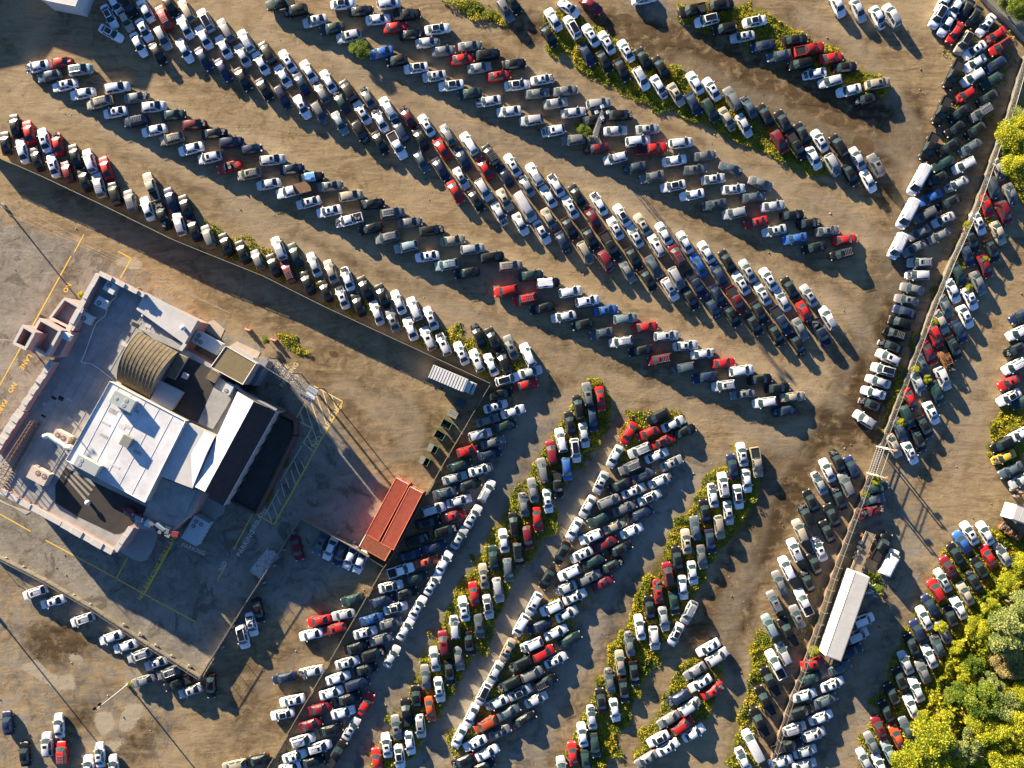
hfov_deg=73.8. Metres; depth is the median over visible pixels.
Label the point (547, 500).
sedan
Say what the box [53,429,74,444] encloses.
rooftop unit
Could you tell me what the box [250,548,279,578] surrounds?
cracked slab
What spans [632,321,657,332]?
sedan
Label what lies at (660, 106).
weeds
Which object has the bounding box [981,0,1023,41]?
boundary wall
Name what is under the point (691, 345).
sedan
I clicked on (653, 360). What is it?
suv
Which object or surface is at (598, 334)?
sedan
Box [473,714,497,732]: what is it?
suv
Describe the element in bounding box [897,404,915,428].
suv
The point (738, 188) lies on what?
sedan
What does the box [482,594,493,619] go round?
sedan
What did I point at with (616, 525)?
sedan
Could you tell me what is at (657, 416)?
suv
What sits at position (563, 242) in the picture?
sedan
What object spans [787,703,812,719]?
suv
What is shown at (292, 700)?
sedan
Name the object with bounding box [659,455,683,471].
sedan
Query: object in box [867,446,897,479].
yard gate
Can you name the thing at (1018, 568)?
leafy tree
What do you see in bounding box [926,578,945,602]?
suv
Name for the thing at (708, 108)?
suv
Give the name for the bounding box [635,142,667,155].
pickup truck
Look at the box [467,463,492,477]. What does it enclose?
sedan
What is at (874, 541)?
scrap engine
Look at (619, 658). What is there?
sedan
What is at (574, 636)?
sedan
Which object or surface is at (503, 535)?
sedan
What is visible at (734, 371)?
suv
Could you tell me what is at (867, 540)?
utility trailer
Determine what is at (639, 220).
sedan
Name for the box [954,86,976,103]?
hatchback
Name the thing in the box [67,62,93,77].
suv
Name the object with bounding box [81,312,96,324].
rooftop unit
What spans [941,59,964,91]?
pickup truck
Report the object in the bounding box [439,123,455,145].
hatchback
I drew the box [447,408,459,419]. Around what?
dumpster
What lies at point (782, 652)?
suv
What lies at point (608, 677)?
sedan
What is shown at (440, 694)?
sedan
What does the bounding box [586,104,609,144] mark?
lattice mast
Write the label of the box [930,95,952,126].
pickup truck
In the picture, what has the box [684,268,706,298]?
pickup truck
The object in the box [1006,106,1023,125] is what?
leafy tree
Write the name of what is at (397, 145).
pickup truck
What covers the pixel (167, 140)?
suv
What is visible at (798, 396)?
sedan
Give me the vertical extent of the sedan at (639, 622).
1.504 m
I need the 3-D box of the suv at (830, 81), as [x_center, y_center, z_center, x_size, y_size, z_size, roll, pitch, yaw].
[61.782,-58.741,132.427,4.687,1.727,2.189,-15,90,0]
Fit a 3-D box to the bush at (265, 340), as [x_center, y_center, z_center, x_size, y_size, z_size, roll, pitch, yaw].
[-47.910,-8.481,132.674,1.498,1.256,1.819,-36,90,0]
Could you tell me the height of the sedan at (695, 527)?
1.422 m
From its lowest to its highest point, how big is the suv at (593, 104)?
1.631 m
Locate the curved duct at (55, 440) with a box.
[42,433,72,449]
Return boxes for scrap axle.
[1009,488,1023,498]
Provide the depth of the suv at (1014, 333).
132.12 m
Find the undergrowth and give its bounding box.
[891,567,1023,767]
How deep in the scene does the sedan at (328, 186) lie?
132.28 m
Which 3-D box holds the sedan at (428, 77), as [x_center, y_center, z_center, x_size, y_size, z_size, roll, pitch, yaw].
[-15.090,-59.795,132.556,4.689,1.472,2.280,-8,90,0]
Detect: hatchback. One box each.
[51,56,74,68]
[60,161,76,183]
[240,142,262,155]
[250,249,265,270]
[313,82,330,104]
[386,54,407,68]
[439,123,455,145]
[456,444,478,457]
[571,318,592,330]
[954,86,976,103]
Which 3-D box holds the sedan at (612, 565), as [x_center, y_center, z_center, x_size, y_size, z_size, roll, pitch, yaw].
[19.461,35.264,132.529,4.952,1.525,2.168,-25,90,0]
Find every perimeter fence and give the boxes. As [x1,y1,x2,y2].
[0,158,488,382]
[0,555,200,678]
[198,517,301,679]
[267,385,490,767]
[300,517,384,566]
[767,474,872,767]
[878,56,1023,445]
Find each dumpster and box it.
[418,454,430,465]
[426,442,438,453]
[434,429,445,440]
[440,418,452,429]
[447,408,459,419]
[454,398,466,408]
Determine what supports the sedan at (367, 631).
on the ground
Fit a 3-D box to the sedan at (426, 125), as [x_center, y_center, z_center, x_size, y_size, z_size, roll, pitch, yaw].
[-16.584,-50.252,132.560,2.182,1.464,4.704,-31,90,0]
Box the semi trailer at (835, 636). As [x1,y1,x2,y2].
[819,568,869,660]
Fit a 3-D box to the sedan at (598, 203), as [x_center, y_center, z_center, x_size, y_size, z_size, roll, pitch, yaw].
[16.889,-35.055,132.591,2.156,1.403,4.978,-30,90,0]
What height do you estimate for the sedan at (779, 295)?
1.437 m
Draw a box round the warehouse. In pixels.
[42,0,93,16]
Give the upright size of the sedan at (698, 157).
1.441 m
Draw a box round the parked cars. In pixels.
[0,0,1023,767]
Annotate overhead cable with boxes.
[0,210,203,301]
[2,206,221,309]
[20,208,228,312]
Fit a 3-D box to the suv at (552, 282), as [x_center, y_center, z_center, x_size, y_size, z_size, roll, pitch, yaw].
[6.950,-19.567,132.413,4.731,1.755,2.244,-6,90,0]
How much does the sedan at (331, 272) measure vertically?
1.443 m
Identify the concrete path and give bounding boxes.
[0,500,29,514]
[121,529,158,561]
[201,498,224,519]
[206,320,224,338]
[229,342,259,356]
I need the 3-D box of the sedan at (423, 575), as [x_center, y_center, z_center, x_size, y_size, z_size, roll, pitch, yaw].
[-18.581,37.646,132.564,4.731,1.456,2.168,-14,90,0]
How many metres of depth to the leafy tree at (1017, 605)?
127.79 m
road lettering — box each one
[19,354,31,369]
[137,537,175,599]
[182,543,205,554]
[236,530,254,556]
[280,362,297,386]
[312,404,341,447]
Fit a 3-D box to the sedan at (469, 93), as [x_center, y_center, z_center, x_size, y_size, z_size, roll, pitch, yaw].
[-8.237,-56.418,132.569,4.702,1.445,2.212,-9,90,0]
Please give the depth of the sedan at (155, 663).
132.27 m
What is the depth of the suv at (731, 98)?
131.94 m
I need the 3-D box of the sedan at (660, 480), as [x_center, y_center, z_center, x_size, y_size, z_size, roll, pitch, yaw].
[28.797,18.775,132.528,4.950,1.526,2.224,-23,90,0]
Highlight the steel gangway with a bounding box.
[260,357,323,402]
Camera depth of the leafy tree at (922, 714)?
130.04 m
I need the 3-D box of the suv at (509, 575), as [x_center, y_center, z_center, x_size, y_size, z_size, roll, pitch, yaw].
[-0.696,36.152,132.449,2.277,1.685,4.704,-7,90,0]
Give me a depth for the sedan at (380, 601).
132.30 m
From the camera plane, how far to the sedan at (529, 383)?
132.26 m
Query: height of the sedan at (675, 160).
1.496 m
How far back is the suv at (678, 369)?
131.87 m
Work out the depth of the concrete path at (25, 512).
133.25 m
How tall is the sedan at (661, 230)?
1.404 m
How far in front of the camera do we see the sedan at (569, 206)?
132.24 m
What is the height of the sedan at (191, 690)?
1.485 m
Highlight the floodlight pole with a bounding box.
[92,684,127,709]
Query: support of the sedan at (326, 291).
on the ground
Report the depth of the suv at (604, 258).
131.84 m
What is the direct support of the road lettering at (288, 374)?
on the ground
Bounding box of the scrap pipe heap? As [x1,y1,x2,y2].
[865,582,877,597]
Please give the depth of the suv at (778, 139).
132.01 m
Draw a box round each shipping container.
[359,534,391,560]
[366,476,410,540]
[380,484,424,550]
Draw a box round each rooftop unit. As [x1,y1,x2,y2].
[26,465,54,485]
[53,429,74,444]
[73,454,103,475]
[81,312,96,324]
[94,296,110,309]
[103,280,120,294]
[109,390,138,412]
[119,434,134,447]
[181,372,189,378]
[181,513,213,545]
[191,330,224,354]
[222,382,234,394]
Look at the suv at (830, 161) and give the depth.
131.96 m
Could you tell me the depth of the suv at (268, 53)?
131.82 m
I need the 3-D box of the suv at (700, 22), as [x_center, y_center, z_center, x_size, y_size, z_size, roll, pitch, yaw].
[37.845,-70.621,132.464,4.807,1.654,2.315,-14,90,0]
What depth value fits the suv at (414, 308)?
131.90 m
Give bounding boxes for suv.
[22,584,48,599]
[40,731,55,757]
[55,740,69,765]
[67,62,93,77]
[70,611,95,627]
[82,148,98,173]
[86,95,112,110]
[91,172,108,198]
[103,80,130,95]
[107,181,123,206]
[120,0,138,18]
[123,189,139,213]
[124,114,148,128]
[127,646,153,663]
[141,99,166,113]
[153,25,172,50]
[155,5,173,30]
[156,664,181,679]
[159,132,185,146]
[172,212,187,236]
[178,0,196,23]
[182,118,207,131]
[197,8,215,33]
[198,151,222,165]
[201,224,217,249]
[217,17,236,43]
[219,135,244,149]
[222,757,246,767]
[235,623,250,648]
[237,29,255,53]
[237,167,261,181]
[258,40,277,65]
[259,153,285,166]
[271,236,287,260]
[273,84,292,109]
[280,259,297,284]
[284,3,308,19]
[289,731,315,748]
[306,738,332,754]
[310,100,329,124]
[322,620,347,635]
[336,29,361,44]
[338,189,362,202]
[339,78,357,102]
[344,675,370,691]
[350,119,369,144]
[360,645,385,660]
[375,230,399,244]
[376,0,400,11]
[379,96,397,120]
[379,206,404,219]
[391,118,409,142]
[394,240,418,253]
[404,532,429,546]
[406,296,422,321]
[415,713,426,737]
[419,224,443,236]
[420,326,436,351]
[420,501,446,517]
[433,523,457,537]
[434,258,458,271]
[436,332,451,356]
[437,630,450,655]
[448,615,460,639]
[459,131,478,156]
[460,242,484,254]
[468,428,492,441]
[469,348,484,372]
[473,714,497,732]
[474,177,492,201]
[475,47,499,61]
[475,681,492,705]
[477,479,495,503]
[479,250,504,263]
[481,143,499,166]
[488,388,512,400]
[492,577,504,602]
[494,284,517,297]
[494,372,519,386]
[495,0,514,23]
[496,350,512,374]
[497,259,522,271]
[497,674,521,691]
[502,557,514,581]
[508,511,519,536]
[508,654,532,671]
[512,292,537,305]
[512,541,524,566]
[512,613,529,637]
[519,114,543,127]
[519,342,536,367]
[519,636,543,652]
[520,664,544,682]
[522,525,534,549]
[525,162,543,186]
[525,591,542,615]
[531,644,555,662]
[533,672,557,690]
[535,277,559,288]
[536,457,548,483]
[539,599,563,616]
[541,124,564,137]
[545,440,558,465]
[554,428,567,452]
[556,755,566,767]
[557,563,581,580]
[558,285,581,298]
[561,134,585,146]
[561,457,572,480]
[563,15,581,40]
[569,438,581,462]
[572,394,584,419]
[575,294,598,307]
[576,240,593,264]
[577,569,601,586]
[578,528,603,544]
[581,382,593,406]
[586,96,610,110]
[596,493,620,509]
[597,249,614,273]
[603,151,627,165]
[608,110,631,121]
[608,335,633,347]
[612,312,636,324]
[618,458,642,474]
[625,134,650,147]
[627,442,651,458]
[632,65,649,90]
[645,407,670,425]
[647,233,665,257]
[647,353,672,365]
[648,625,660,649]
[653,330,678,341]
[660,276,679,301]
[661,561,674,587]
[667,243,686,267]
[667,266,685,290]
[668,136,692,149]
[670,362,695,374]
[670,715,694,735]
[677,696,700,716]
[680,599,698,623]
[694,12,719,28]
[700,98,719,123]
[705,647,728,666]
[708,0,733,12]
[711,21,737,36]
[711,379,736,391]
[712,515,724,538]
[716,472,729,497]
[721,206,747,220]
[722,86,741,111]
[728,364,753,376]
[751,396,777,408]
[761,613,779,638]
[765,589,783,614]
[769,129,788,154]
[774,641,792,666]
[777,555,795,581]
[781,719,806,736]
[786,538,803,562]
[787,57,812,72]
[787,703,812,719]
[791,518,808,543]
[797,503,815,528]
[800,725,825,741]
[817,74,842,89]
[822,152,841,176]
[828,133,848,158]
[829,247,854,260]
[836,472,855,497]
[847,626,869,644]
[852,410,876,429]
[853,612,874,628]
[864,76,889,90]
[866,153,885,178]
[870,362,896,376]
[875,349,901,366]
[881,3,901,28]
[881,326,906,341]
[886,315,912,330]
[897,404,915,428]
[904,269,930,280]
[906,256,932,268]
[912,205,938,224]
[925,325,943,347]
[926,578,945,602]
[927,4,948,29]
[932,366,951,390]
[950,156,976,174]
[953,29,973,55]
[959,67,985,87]
[968,102,994,122]
[983,176,1000,200]
[987,36,1013,57]
[989,435,1014,452]
[994,199,1012,225]
[1001,356,1023,374]
[1005,324,1023,340]
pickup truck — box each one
[143,172,160,202]
[155,202,172,230]
[163,673,192,691]
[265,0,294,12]
[276,181,310,199]
[324,738,347,767]
[335,212,363,227]
[386,130,407,159]
[387,562,414,578]
[393,7,420,21]
[399,697,413,726]
[551,470,563,497]
[598,230,620,260]
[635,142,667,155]
[677,2,706,19]
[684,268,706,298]
[725,285,746,314]
[749,446,763,477]
[749,706,769,737]
[754,684,775,716]
[759,665,780,697]
[765,648,786,680]
[769,305,792,335]
[770,735,803,755]
[777,615,798,647]
[784,130,807,160]
[793,41,824,57]
[793,587,813,616]
[809,317,831,347]
[856,503,884,518]
[869,531,892,562]
[918,132,939,162]
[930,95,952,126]
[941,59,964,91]
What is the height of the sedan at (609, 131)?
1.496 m
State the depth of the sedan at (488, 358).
132.25 m
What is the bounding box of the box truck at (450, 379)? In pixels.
[428,365,476,394]
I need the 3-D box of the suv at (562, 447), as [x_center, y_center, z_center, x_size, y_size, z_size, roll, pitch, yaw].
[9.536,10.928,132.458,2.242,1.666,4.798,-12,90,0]
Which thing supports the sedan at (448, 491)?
on the ground
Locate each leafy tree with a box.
[890,739,927,767]
[908,718,957,767]
[914,709,934,726]
[926,751,968,767]
[933,621,948,633]
[935,709,953,726]
[943,680,967,707]
[947,727,987,764]
[949,640,964,654]
[954,662,973,681]
[962,654,985,677]
[962,679,1002,718]
[963,712,991,737]
[964,616,990,639]
[972,717,1013,751]
[972,746,1008,767]
[978,671,1005,692]
[980,597,1001,613]
[986,690,1021,721]
[987,606,1023,662]
[988,654,1018,679]
[994,113,1023,154]
[995,571,1019,594]
[997,0,1008,10]
[999,143,1021,159]
[1000,148,1023,180]
[1000,740,1023,767]
[1001,709,1023,751]
[1003,589,1023,623]
[1006,0,1023,21]
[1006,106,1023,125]
[1008,654,1023,678]
[1009,681,1023,708]
[1011,551,1023,580]
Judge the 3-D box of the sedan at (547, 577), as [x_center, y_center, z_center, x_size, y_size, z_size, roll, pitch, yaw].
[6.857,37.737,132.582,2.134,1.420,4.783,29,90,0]
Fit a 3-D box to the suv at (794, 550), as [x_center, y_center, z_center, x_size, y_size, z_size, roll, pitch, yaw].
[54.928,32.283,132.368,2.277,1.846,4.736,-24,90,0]
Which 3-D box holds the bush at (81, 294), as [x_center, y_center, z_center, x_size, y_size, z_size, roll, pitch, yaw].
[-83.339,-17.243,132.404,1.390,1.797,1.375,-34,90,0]
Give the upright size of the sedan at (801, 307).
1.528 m
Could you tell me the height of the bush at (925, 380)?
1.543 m
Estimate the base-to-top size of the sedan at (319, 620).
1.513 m
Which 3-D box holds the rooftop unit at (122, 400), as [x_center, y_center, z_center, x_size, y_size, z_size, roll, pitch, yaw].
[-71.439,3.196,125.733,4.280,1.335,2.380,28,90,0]
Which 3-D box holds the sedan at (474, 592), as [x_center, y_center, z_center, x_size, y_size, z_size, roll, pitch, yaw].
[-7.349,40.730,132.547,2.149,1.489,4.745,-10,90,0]
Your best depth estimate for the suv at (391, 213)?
131.88 m
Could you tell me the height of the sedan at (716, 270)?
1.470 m
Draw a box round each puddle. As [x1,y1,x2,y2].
[329,351,337,357]
[639,24,650,34]
[656,29,670,38]
[785,101,796,108]
[824,112,844,126]
[852,136,873,154]
[864,119,874,128]
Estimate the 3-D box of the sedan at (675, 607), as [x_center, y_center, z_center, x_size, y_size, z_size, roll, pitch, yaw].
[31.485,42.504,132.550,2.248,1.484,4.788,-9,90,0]
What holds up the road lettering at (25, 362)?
on the ground
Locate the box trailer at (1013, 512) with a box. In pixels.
[1000,502,1023,524]
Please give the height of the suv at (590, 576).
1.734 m
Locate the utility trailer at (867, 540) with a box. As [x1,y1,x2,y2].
[850,531,875,572]
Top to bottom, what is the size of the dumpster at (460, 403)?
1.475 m
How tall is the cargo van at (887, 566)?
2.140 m
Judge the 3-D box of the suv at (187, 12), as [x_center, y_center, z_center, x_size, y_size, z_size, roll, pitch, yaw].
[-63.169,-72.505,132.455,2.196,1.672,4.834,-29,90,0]
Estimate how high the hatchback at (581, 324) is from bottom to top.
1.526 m
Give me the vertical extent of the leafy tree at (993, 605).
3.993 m
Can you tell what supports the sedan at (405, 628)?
on the ground
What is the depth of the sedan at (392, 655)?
132.27 m
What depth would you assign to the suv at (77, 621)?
131.92 m
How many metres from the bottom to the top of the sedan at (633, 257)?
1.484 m
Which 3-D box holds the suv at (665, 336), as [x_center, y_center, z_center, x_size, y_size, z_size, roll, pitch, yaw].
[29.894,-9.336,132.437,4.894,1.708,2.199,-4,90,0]
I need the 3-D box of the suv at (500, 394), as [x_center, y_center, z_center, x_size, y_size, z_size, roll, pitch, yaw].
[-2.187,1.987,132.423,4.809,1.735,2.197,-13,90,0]
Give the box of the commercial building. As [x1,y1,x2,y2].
[0,271,299,554]
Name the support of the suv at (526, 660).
on the ground
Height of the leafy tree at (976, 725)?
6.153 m
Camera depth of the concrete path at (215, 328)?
133.25 m
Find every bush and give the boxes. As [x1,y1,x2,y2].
[78,291,83,298]
[262,336,269,343]
[348,38,369,59]
[576,124,591,137]
[808,645,819,657]
[861,490,869,497]
[872,473,881,484]
[873,584,883,592]
[896,418,905,425]
[911,365,919,373]
[923,375,931,383]
[930,318,938,325]
[963,220,972,228]
[965,284,973,290]
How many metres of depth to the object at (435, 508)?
131.80 m
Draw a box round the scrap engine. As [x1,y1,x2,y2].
[860,533,876,544]
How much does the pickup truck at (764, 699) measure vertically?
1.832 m
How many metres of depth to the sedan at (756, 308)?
132.22 m
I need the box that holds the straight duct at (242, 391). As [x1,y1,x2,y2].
[234,384,277,411]
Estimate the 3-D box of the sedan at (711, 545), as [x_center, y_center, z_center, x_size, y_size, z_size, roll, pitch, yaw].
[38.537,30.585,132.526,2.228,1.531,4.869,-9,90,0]
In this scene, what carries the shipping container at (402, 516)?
on the ground
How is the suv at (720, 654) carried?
on the ground
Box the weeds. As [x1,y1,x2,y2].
[136,0,1023,767]
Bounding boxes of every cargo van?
[513,190,536,222]
[741,728,764,763]
[878,548,899,576]
[886,232,909,259]
[895,197,920,229]
[906,163,932,196]
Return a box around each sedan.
[0,710,15,735]
[18,741,32,766]
[40,594,66,608]
[52,713,66,738]
[81,754,94,767]
[93,742,106,767]
[98,629,124,644]
[107,754,119,767]
[113,638,138,653]
[131,672,157,687]
[144,655,169,670]
[178,682,203,698]
[205,672,217,697]
[218,232,234,256]
[235,240,250,264]
[245,611,258,636]
[245,752,270,767]
[251,597,265,622]
[256,177,281,190]
[266,253,281,277]
[270,707,294,720]
[272,670,297,684]
[279,162,304,175]
[279,692,305,707]
[287,242,304,267]
[290,535,304,560]
[296,195,321,209]
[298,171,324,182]
[299,270,316,295]
[299,627,323,641]
[299,664,323,678]
[306,251,322,277]
[307,613,331,627]
[312,531,328,554]
[316,204,341,218]
[317,179,343,192]
[318,278,334,303]
[322,536,338,560]
[323,259,338,284]
[330,110,349,135]
[331,607,355,621]
[333,541,347,565]
[334,654,359,670]
[335,285,350,309]
[340,266,355,291]
[340,592,364,606]
[342,544,358,569]
[343,639,369,654]
[351,292,366,317]
[352,549,368,573]
[352,624,377,639]
[353,100,371,125]
[353,661,377,676]
[357,275,373,300]
[358,222,382,235]
[359,611,384,626]
[360,86,376,110]
[360,197,384,210]
[368,631,393,646]
[369,300,384,325]
[369,594,393,608]
[371,130,389,154]
[372,108,389,133]
[375,283,390,308]
[377,579,403,593]
[378,616,402,629]
[382,600,407,614]
[382,644,400,668]
[385,308,400,333]
[390,289,406,315]
[392,586,418,600]
[395,617,414,641]
[397,216,422,228]
[397,548,421,561]
[399,105,416,128]
[403,316,418,341]
[404,570,428,584]
[408,594,426,620]
[410,684,422,709]
[412,127,429,151]
[412,149,430,173]
[414,515,440,529]
[414,554,438,568]
[415,250,439,262]
[418,113,435,137]
[419,664,431,689]
[421,540,446,553]
[422,70,446,83]
[423,306,439,330]
[423,572,441,596]
[428,646,440,671]
[431,156,450,181]
[432,136,450,160]
[432,486,457,499]
[433,676,445,702]
[434,550,452,575]
[438,79,463,92]
[440,234,464,246]
[440,508,466,522]
[441,471,467,485]
[444,659,455,685]
[445,494,471,507]
[446,179,464,204]
[446,459,472,472]
[450,526,468,550]
[452,166,469,190]
[453,341,469,365]
[453,645,464,670]
[454,146,471,170]
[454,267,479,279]
[456,478,481,492]
[457,87,481,100]
[457,595,469,621]
[463,504,481,528]
[463,630,474,655]
[466,61,491,75]
[467,188,484,212]
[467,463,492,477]
[468,581,479,606]
[470,323,486,348]
[473,613,485,638]
[475,155,493,180]
[475,413,499,427]
[476,95,501,108]
[476,447,501,461]
[478,563,489,589]
[480,435,505,449]
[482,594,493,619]
[483,352,499,376]
[483,399,507,413]
[484,694,509,710]
[485,326,501,351]
[486,69,510,83]
[486,660,503,684]
[487,544,499,570]
[490,201,507,225]
[492,419,516,432]
[495,187,513,211]
[496,105,521,118]
[496,163,514,188]
[497,528,509,553]
[499,637,516,661]
[500,404,525,418]
[501,57,525,69]
[503,153,521,177]
[503,334,519,359]
[504,78,529,91]
[507,683,532,701]
[511,211,529,235]
[513,378,538,391]
[517,174,535,197]
[517,365,542,379]
[517,492,529,517]
[518,269,543,281]
[523,690,547,707]
[524,87,549,100]
[527,477,538,503]
[527,617,552,634]
[529,302,555,314]
[530,73,554,86]
[531,506,543,531]
[532,219,551,244]
[538,566,556,589]
[539,184,557,208]
[540,207,557,231]
[542,488,553,512]
[543,96,567,110]
[543,623,567,641]
[543,651,567,668]
[547,174,565,197]
[551,310,576,322]
[552,84,577,97]
[553,540,571,565]
[553,580,577,595]
[554,230,571,254]
[554,605,578,622]
[557,630,582,648]
[560,106,585,118]
[560,215,578,240]
[561,195,579,219]
[562,588,586,605]
[564,411,576,435]
[566,517,583,540]
[568,183,586,206]
[569,546,594,562]
[578,422,590,447]
[579,494,596,518]
[580,113,605,125]
[581,226,599,250]
[581,553,605,569]
[583,143,608,155]
[583,205,601,229]
[586,511,611,527]
[587,406,598,431]
[589,327,613,339]
[590,192,608,216]
[590,575,614,591]
[592,470,609,494]
[593,304,617,316]
[593,535,618,552]
[595,386,605,410]
[599,557,623,574]
[602,518,626,534]
[603,124,626,136]
[603,667,615,693]
[606,215,624,240]
[606,444,623,468]
[607,476,632,492]
[607,540,632,558]
[611,500,636,516]
[612,203,631,227]
[614,649,625,675]
[618,259,636,283]
[618,677,630,702]
[619,522,643,539]
[620,421,637,445]
[620,482,645,499]
[622,161,646,174]
[623,630,635,656]
[624,245,642,269]
[626,224,644,248]
[628,344,652,356]
[628,505,653,522]
[628,660,640,685]
[630,466,655,483]
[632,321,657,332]
[633,213,651,236]
[633,614,645,640]
[634,123,658,135]
[636,425,660,440]
[637,489,661,506]
[639,170,664,184]
[639,268,657,291]
[643,594,654,620]
[644,254,662,278]
[644,448,668,463]
[647,472,671,489]
[650,433,674,449]
[652,579,663,603]
[654,222,673,246]
[657,605,670,630]
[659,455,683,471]
[660,179,686,192]
[660,415,684,432]
[661,153,686,167]
[667,590,680,614]
[667,622,684,646]
[671,423,696,439]
[671,545,682,571]
[672,339,697,350]
[676,231,693,254]
[676,574,688,599]
[679,188,704,201]
[680,286,699,310]
[680,528,691,554]
[681,163,706,175]
[686,560,698,584]
[689,253,707,277]
[689,515,701,540]
[690,348,715,359]
[691,149,715,162]
[691,371,717,383]
[695,544,708,568]
[697,240,715,263]
[698,499,710,523]
[700,172,725,185]
[702,198,726,210]
[703,528,716,553]
[704,296,721,319]
[706,483,718,507]
[708,283,726,307]
[710,262,728,286]
[710,357,734,368]
[718,161,742,176]
[718,249,736,272]
[720,183,745,195]
[722,303,741,327]
[722,500,734,524]
[725,453,738,479]
[729,388,755,400]
[731,271,750,295]
[731,484,744,508]
[735,442,748,466]
[738,259,757,283]
[740,191,765,203]
[740,468,752,492]
[743,215,768,229]
[744,312,763,336]
[747,175,772,191]
[747,373,771,384]
[749,299,768,324]
[753,282,772,306]
[759,199,784,212]
[759,267,778,291]
[761,224,786,237]
[763,382,789,393]
[767,323,784,346]
[771,405,796,417]
[773,288,791,312]
[779,209,803,221]
[779,391,804,401]
[780,276,799,299]
[782,232,807,245]
[788,332,806,356]
[791,317,808,340]
[795,300,812,324]
[799,284,818,307]
[802,488,820,513]
[810,471,828,495]
[817,305,837,330]
[818,458,836,482]
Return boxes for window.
[231,415,281,501]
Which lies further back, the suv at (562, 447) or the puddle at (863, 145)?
the puddle at (863, 145)
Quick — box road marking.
[0,234,342,621]
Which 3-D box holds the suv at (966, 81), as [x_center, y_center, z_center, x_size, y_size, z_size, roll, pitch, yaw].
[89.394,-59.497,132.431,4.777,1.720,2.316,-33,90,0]
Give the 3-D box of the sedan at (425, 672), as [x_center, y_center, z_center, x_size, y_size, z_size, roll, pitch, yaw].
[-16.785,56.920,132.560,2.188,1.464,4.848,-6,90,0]
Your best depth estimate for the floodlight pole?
126.54 m
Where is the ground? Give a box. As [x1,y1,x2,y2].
[0,0,1023,767]
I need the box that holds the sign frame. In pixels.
[0,420,41,488]
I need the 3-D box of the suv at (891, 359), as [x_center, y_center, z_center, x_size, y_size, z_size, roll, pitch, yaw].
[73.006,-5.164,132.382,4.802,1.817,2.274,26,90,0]
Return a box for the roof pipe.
[81,294,116,380]

